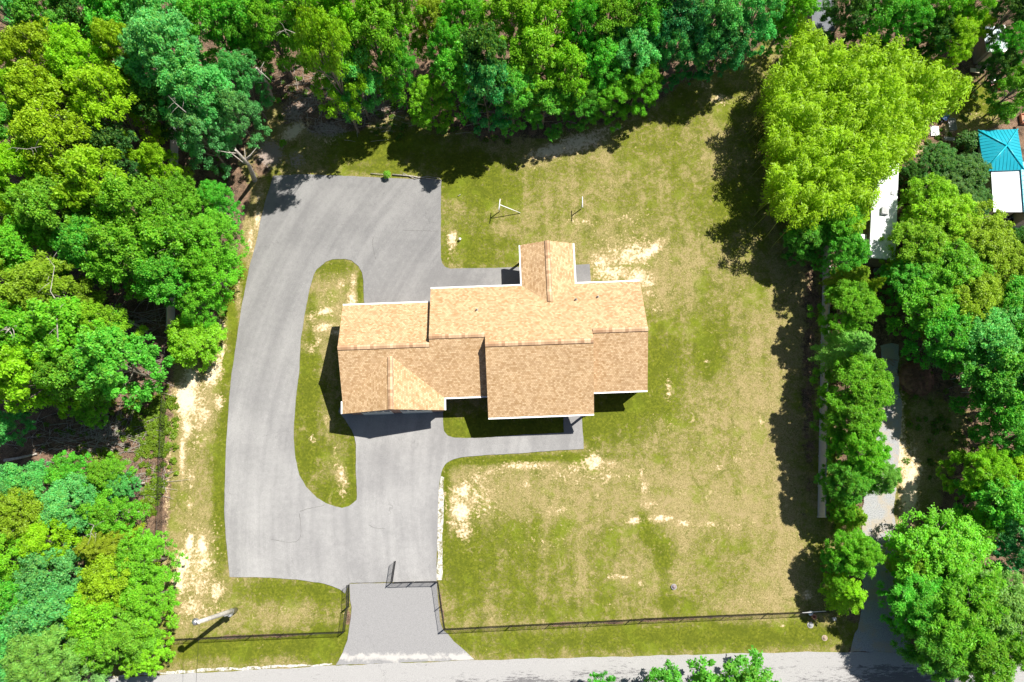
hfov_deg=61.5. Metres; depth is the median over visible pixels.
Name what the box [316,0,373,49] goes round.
broadleaf tree
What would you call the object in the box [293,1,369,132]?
broadleaf tree
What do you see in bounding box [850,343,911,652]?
gravel lane
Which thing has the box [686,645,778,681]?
broadleaf tree
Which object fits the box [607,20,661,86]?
broadleaf tree
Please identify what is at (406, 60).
broadleaf tree
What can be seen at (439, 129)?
shrub
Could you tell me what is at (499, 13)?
broadleaf tree
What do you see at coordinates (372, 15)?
broadleaf tree
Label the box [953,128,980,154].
shrub
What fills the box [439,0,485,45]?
broadleaf tree
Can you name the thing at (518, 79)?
broadleaf tree
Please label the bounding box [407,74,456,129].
broadleaf tree
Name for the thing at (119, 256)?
broadleaf tree
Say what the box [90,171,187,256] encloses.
broadleaf tree
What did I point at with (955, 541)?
broadleaf tree
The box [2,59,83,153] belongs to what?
broadleaf tree
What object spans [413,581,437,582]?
chain link gate
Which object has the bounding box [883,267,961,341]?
broadleaf tree
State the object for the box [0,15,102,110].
broadleaf tree
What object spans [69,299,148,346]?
broadleaf tree
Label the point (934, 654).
slender leaf tree
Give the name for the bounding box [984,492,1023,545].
broadleaf tree
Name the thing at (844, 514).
slender leaf tree
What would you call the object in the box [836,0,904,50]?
broadleaf tree
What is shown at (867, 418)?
slender leaf tree
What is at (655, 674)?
broadleaf tree
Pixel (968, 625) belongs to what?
slender leaf tree
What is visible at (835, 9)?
broadleaf tree
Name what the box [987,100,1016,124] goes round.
shrub
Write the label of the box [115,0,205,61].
broadleaf tree
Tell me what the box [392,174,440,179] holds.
cut pole
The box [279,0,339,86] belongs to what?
broadleaf tree
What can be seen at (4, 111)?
broadleaf tree
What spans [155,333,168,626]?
chain link fence
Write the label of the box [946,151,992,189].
broadleaf tree
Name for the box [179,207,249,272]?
broadleaf tree
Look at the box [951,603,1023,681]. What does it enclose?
slender leaf tree
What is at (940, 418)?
forest undergrowth
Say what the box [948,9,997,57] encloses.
broadleaf tree
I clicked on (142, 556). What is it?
broadleaf tree
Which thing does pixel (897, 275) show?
broadleaf tree
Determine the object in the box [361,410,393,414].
garage door
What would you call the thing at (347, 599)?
chain link gate
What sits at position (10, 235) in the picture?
broadleaf tree
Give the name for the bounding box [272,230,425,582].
driveway cracks
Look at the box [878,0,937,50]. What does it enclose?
broadleaf tree
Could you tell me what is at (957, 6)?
broadleaf tree
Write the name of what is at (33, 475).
broadleaf tree
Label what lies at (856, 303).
slender leaf tree
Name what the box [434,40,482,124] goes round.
broadleaf tree
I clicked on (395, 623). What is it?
driveway apron
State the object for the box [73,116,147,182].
broadleaf tree
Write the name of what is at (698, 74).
slender leaf tree
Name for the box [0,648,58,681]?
broadleaf tree
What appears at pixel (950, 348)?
broadleaf tree
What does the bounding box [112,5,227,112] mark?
broadleaf tree
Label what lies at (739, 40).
broadleaf tree
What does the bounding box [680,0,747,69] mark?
broadleaf tree
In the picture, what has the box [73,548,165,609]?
broadleaf tree
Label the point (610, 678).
broadleaf tree
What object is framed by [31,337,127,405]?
broadleaf tree
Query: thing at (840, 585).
broadleaf tree
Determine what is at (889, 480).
slender leaf tree
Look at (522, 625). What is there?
chain link fence
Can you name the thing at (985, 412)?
broadleaf tree
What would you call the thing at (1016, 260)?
broadleaf tree
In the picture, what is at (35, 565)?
broadleaf tree
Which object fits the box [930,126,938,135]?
white tarp
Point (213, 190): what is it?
broadleaf tree
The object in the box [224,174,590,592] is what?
driveway
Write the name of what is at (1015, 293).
broadleaf tree
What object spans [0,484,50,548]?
broadleaf tree
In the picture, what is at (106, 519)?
broadleaf tree
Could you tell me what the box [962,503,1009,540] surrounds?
broadleaf tree
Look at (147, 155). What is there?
broadleaf tree
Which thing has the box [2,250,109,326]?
broadleaf tree
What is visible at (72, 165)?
broadleaf tree
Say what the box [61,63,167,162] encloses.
broadleaf tree
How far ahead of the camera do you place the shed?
80.69 m
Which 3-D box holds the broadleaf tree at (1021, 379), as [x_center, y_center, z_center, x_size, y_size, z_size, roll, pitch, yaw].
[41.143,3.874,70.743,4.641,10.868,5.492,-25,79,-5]
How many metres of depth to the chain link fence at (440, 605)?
71.52 m
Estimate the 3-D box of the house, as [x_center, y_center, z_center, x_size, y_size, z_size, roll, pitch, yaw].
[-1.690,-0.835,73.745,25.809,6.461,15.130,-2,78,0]
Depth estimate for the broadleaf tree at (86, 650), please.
63.74 m
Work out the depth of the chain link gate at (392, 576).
72.15 m
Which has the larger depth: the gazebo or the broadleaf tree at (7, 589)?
the gazebo
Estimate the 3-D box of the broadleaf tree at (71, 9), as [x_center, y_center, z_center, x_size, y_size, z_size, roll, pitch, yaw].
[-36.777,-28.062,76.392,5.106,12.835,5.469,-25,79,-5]
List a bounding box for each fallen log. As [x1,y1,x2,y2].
[3,453,36,461]
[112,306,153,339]
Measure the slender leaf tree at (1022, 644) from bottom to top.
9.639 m
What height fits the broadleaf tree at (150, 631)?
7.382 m
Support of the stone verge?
on the ground
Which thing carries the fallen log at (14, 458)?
on the ground
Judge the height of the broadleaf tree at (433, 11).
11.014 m
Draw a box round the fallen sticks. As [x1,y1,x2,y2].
[5,68,973,515]
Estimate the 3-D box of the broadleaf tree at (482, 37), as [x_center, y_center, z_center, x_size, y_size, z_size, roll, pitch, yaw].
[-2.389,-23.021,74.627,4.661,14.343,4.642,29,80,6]
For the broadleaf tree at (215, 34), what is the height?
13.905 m
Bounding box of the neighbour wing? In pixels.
[1008,162,1023,227]
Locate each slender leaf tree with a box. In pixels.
[0,609,117,681]
[563,77,601,131]
[586,66,640,132]
[610,57,663,120]
[678,23,723,84]
[779,213,829,266]
[806,279,884,337]
[809,350,897,421]
[809,391,886,441]
[813,462,875,507]
[820,546,853,574]
[824,430,891,478]
[824,527,885,579]
[825,499,858,523]
[867,462,902,495]
[875,564,964,640]
[888,612,982,681]
[896,560,1016,673]
[935,444,1018,502]
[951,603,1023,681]
[964,563,1023,643]
[1009,629,1023,666]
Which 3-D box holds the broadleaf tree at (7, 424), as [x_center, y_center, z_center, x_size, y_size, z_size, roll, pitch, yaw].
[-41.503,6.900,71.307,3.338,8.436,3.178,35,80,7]
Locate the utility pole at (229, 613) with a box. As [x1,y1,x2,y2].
[192,607,237,677]
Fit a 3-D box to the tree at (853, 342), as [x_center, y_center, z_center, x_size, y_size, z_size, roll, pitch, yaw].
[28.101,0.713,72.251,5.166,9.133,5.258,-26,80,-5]
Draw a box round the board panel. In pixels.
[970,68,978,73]
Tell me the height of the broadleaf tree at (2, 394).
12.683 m
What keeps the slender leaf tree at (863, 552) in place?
on the ground
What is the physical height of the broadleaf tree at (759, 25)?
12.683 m
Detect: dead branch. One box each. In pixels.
[0,326,13,337]
[45,252,58,340]
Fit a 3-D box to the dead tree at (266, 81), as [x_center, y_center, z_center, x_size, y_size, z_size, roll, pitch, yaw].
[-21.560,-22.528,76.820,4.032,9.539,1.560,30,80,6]
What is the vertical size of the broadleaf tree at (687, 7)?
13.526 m
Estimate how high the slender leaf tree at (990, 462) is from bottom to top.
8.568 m
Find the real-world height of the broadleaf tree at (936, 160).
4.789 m
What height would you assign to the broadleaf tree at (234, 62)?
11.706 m
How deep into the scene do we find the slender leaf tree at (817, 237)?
73.91 m
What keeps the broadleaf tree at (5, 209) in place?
on the ground
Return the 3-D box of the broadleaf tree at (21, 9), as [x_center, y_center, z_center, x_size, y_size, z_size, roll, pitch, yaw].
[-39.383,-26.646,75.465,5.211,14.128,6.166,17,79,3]
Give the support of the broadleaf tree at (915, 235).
on the ground
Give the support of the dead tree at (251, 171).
on the ground
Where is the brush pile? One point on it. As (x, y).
(916, 378)
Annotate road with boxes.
[87,651,1023,681]
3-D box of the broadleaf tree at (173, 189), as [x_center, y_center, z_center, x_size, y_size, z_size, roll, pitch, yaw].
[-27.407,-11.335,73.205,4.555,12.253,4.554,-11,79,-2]
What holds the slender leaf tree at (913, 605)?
on the ground
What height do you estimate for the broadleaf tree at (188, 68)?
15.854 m
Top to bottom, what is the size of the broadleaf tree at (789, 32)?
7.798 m
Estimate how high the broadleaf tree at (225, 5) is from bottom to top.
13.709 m
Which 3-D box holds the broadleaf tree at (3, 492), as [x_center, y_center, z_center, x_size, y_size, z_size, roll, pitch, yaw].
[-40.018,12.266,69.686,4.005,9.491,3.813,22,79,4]
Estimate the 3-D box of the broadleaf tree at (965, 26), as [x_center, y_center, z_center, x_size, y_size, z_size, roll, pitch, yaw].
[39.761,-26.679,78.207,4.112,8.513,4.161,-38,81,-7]
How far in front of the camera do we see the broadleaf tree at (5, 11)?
72.87 m
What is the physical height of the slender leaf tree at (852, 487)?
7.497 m
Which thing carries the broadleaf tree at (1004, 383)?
on the ground
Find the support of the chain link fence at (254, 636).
on the ground
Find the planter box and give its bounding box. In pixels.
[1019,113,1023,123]
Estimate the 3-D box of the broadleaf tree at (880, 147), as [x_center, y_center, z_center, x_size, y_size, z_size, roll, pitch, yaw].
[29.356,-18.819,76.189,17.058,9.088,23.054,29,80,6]
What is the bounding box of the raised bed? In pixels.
[947,118,956,130]
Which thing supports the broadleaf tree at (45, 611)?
on the ground
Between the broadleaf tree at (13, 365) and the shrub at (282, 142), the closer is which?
the broadleaf tree at (13, 365)
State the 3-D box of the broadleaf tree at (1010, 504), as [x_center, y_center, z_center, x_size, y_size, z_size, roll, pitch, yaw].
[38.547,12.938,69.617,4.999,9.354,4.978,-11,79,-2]
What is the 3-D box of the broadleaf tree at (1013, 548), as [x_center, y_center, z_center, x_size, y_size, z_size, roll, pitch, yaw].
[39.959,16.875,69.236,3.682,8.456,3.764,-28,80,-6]
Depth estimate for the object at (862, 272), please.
72.51 m
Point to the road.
(807, 666)
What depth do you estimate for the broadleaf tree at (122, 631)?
64.47 m
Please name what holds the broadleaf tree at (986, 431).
on the ground
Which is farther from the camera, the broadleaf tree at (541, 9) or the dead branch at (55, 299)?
the broadleaf tree at (541, 9)
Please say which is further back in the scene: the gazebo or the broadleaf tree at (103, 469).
the gazebo
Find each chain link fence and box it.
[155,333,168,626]
[160,631,341,641]
[342,608,347,632]
[437,581,444,629]
[444,610,831,630]
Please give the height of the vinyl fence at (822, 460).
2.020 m
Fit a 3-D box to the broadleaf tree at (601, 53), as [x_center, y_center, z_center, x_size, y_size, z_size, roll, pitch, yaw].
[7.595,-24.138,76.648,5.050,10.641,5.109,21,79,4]
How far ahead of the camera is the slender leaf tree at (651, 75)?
74.90 m
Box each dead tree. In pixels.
[217,147,256,182]
[253,63,273,101]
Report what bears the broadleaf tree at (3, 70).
on the ground
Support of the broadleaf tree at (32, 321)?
on the ground
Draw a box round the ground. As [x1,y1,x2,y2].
[0,0,1023,681]
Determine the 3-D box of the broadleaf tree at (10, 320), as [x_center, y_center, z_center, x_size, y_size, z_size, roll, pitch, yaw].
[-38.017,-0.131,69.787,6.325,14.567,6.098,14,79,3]
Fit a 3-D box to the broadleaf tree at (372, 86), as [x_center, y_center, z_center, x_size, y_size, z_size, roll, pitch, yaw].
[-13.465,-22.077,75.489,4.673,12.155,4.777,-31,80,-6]
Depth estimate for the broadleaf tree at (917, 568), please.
67.75 m
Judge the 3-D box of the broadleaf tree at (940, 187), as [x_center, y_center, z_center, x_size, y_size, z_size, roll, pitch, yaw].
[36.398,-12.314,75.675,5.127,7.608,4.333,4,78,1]
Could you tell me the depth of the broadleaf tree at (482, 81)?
71.30 m
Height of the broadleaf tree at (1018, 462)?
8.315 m
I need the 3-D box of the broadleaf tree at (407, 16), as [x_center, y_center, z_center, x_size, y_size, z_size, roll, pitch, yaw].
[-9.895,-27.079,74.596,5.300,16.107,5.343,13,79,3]
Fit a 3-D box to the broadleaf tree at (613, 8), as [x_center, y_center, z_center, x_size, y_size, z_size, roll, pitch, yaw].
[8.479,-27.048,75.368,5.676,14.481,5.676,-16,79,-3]
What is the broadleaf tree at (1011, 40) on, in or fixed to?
on the ground
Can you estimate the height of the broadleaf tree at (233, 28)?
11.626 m
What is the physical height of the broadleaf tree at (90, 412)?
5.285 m
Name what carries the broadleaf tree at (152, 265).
on the ground
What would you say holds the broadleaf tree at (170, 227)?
on the ground
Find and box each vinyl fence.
[165,121,178,329]
[817,246,830,517]
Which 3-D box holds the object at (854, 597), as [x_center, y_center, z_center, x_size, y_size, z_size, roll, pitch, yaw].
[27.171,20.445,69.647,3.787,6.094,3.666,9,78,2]
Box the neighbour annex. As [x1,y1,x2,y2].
[979,170,1023,218]
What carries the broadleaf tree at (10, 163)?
on the ground
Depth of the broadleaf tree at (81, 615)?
63.55 m
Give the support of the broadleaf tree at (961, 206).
on the ground
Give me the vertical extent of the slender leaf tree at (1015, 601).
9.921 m
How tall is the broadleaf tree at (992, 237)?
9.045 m
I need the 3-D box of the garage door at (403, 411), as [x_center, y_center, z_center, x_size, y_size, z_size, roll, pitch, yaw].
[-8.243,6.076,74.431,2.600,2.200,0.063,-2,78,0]
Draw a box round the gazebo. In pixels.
[966,128,1023,178]
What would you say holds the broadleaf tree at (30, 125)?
on the ground
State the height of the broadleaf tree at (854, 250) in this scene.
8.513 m
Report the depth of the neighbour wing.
77.37 m
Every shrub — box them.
[279,139,286,147]
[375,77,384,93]
[383,170,390,178]
[435,126,447,133]
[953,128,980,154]
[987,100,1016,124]
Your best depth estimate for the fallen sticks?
75.11 m
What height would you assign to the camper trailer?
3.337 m
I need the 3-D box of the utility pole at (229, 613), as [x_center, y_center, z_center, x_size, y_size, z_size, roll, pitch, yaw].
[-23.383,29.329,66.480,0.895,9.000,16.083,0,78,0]
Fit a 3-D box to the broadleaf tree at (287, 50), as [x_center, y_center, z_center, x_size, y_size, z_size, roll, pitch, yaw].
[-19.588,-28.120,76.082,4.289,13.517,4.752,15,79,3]
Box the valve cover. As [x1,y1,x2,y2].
[807,622,813,627]
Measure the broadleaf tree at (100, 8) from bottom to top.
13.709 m
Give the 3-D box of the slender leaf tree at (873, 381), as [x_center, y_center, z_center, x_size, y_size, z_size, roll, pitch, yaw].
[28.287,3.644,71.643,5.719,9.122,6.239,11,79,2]
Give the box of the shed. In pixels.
[972,25,1006,63]
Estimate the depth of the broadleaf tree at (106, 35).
68.91 m
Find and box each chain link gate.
[346,585,348,608]
[390,561,395,583]
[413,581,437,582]
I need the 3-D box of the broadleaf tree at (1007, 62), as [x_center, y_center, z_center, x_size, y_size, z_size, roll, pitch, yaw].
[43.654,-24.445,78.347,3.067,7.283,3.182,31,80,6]
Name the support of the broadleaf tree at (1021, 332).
on the ground
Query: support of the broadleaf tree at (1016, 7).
on the ground
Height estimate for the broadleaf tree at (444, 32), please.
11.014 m
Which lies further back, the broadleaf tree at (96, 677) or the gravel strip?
the gravel strip
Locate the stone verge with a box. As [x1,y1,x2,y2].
[88,663,331,679]
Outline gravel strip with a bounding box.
[437,476,443,579]
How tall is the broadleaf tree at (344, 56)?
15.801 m
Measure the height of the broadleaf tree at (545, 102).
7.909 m
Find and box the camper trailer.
[861,163,898,278]
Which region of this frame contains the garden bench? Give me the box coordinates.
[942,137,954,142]
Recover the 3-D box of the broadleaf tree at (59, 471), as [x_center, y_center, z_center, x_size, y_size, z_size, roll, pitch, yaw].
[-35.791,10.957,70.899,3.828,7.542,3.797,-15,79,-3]
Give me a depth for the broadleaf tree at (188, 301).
71.36 m
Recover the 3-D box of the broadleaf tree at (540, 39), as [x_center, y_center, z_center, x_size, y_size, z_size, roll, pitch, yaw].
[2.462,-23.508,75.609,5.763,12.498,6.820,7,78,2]
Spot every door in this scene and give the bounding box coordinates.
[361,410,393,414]
[400,410,432,413]
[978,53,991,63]
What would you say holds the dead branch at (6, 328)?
attached to the broadleaf tree at (10, 320)
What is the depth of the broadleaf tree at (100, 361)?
64.92 m
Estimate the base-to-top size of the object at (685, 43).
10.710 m
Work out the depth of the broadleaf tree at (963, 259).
70.19 m
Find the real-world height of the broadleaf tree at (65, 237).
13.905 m
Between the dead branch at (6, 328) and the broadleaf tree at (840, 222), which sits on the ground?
the broadleaf tree at (840, 222)
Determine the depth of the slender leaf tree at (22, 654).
61.15 m
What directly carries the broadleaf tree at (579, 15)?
on the ground
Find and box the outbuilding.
[804,0,834,39]
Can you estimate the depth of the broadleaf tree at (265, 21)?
71.62 m
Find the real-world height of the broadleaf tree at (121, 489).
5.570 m
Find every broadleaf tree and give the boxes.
[0,0,50,61]
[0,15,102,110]
[0,59,68,144]
[0,102,48,175]
[0,139,82,226]
[0,169,113,252]
[0,182,60,247]
[0,212,73,283]
[0,255,62,315]
[0,300,40,373]
[0,337,94,419]
[0,374,38,404]
[0,407,39,446]
[0,458,64,510]
[0,464,42,504]
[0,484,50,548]
[0,523,51,582]
[0,569,66,636]
[0,601,62,658]
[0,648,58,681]
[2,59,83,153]
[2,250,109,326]
[3,575,91,653]
[5,0,92,62]
[5,99,128,180]
[9,542,107,602]
[14,291,135,367]
[15,514,95,567]
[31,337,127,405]
[36,472,120,536]
[40,21,137,124]
[42,657,111,681]
[43,450,92,493]
[44,0,121,48]
[46,144,155,236]
[47,212,141,292]
[59,592,122,643]
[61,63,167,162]
[62,627,123,675]
[64,324,174,411]
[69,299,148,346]
[69,395,112,428]
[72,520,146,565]
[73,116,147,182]
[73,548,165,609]
[74,487,151,537]
[78,215,178,301]
[79,0,163,60]
[86,451,137,496]
[88,17,164,101]
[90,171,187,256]
[92,602,161,664]
[100,471,141,497]
[108,527,188,590]
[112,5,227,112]
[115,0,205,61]
[116,565,181,625]
[118,628,175,678]
[122,75,187,142]
[122,600,180,643]
[126,203,230,283]
[127,141,195,202]
[130,249,199,314]
[150,170,216,224]
[155,38,240,155]
[164,104,236,179]
[165,313,227,372]
[173,0,244,75]
[173,244,246,310]
[173,285,227,331]
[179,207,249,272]
[194,179,244,227]
[208,0,280,72]
[211,83,271,151]
[215,47,274,118]
[224,18,274,88]
[233,0,300,80]
[263,0,302,60]
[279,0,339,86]
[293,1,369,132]
[305,9,369,107]
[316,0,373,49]
[325,44,385,122]
[346,0,411,105]
[361,0,427,73]
[375,30,420,110]
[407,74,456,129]
[411,0,453,60]
[425,15,466,82]
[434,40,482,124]
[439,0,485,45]
[458,21,507,112]
[462,53,516,135]
[480,0,541,64]
[488,57,542,137]
[508,19,567,109]
[511,0,584,72]
[525,76,573,141]
[541,39,591,112]
[566,0,607,72]
[572,32,630,94]
[582,0,641,70]
[587,670,615,681]
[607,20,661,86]
[613,0,678,55]
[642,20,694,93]
[644,659,693,681]
[649,0,711,71]
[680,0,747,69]
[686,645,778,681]
[699,14,750,82]
[725,0,787,59]
[746,12,973,248]
[760,14,796,57]
[761,0,821,55]
[806,202,865,250]
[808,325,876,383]
[811,225,871,277]
[817,0,876,50]
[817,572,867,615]
[820,573,850,597]
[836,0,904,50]
[873,252,934,306]
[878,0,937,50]
[878,217,960,277]
[881,534,951,583]
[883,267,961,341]
[883,502,1002,591]
[897,172,958,220]
[898,160,927,189]
[898,192,984,244]
[900,303,987,372]
[902,232,996,300]
[904,0,975,45]
[907,8,959,64]
[909,141,965,185]
[916,270,1007,340]
[923,10,982,69]
[923,171,976,221]
[923,306,1023,380]
[940,0,997,45]
[940,339,1023,413]
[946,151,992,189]
[946,199,1020,291]
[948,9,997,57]
[952,472,1023,528]
[957,380,1023,438]
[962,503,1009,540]
[968,182,994,214]
[968,404,1023,460]
[971,46,1021,93]
[972,367,1023,413]
[979,62,1023,120]
[980,19,1023,83]
[981,273,1023,330]
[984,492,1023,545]
[985,0,1023,44]
[985,241,1023,298]
[986,443,1023,481]
[987,312,1023,352]
[990,531,1023,574]
[1013,226,1023,252]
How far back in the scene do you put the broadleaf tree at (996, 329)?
67.88 m
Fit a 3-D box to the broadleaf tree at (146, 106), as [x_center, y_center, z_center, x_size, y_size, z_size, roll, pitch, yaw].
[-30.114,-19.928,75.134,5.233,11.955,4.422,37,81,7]
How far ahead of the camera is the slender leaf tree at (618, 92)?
75.27 m
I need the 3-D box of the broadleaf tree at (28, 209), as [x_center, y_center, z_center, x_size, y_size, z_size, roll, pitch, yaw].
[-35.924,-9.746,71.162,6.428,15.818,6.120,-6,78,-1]
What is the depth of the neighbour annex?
76.89 m
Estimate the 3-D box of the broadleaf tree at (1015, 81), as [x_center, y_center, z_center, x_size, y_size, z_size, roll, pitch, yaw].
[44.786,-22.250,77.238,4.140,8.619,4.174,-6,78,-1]
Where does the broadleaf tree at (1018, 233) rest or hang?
on the ground
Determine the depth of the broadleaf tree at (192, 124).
71.59 m
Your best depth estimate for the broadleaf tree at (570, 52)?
72.49 m
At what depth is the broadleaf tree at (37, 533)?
64.92 m
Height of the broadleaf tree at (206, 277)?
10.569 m
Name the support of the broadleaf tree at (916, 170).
on the ground
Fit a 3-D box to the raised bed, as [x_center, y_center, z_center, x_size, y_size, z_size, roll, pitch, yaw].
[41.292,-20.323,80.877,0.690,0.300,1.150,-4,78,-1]
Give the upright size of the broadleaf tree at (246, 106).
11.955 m
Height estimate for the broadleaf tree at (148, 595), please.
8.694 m
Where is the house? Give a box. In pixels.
[337,240,647,418]
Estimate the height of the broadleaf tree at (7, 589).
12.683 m
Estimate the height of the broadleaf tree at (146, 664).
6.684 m
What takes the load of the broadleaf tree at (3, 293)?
on the ground
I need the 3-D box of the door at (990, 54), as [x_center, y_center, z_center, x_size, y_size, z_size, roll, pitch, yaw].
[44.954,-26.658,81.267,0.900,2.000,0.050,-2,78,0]
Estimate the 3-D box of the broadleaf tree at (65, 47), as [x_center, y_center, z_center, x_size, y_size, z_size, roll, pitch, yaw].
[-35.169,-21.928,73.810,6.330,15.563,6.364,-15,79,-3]
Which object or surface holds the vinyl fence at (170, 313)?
on the ground
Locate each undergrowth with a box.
[36,30,1006,530]
[78,384,179,516]
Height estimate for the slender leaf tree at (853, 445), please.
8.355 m
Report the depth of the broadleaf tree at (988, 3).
74.87 m
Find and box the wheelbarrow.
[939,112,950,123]
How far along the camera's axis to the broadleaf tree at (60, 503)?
66.57 m
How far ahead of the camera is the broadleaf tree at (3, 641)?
61.65 m
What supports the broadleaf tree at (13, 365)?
on the ground
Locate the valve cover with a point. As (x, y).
(810, 625)
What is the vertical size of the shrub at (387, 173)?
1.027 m
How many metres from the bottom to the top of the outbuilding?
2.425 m
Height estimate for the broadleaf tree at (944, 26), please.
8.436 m
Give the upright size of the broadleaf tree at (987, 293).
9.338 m
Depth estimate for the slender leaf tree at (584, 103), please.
75.45 m
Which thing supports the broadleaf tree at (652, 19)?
on the ground
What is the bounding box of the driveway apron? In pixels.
[336,582,472,664]
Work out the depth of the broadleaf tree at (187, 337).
72.49 m
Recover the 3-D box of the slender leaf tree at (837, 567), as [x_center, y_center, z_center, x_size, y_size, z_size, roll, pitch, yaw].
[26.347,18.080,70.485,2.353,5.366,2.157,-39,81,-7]
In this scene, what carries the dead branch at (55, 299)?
attached to the broadleaf tree at (32, 321)
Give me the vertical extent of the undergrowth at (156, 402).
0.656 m
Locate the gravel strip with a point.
(440, 531)
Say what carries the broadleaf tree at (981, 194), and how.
on the ground
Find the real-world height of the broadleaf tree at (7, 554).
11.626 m
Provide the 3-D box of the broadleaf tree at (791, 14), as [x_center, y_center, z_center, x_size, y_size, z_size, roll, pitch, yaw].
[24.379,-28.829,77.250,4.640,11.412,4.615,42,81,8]
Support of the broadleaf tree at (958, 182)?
on the ground
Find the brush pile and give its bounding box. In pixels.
[887,354,944,404]

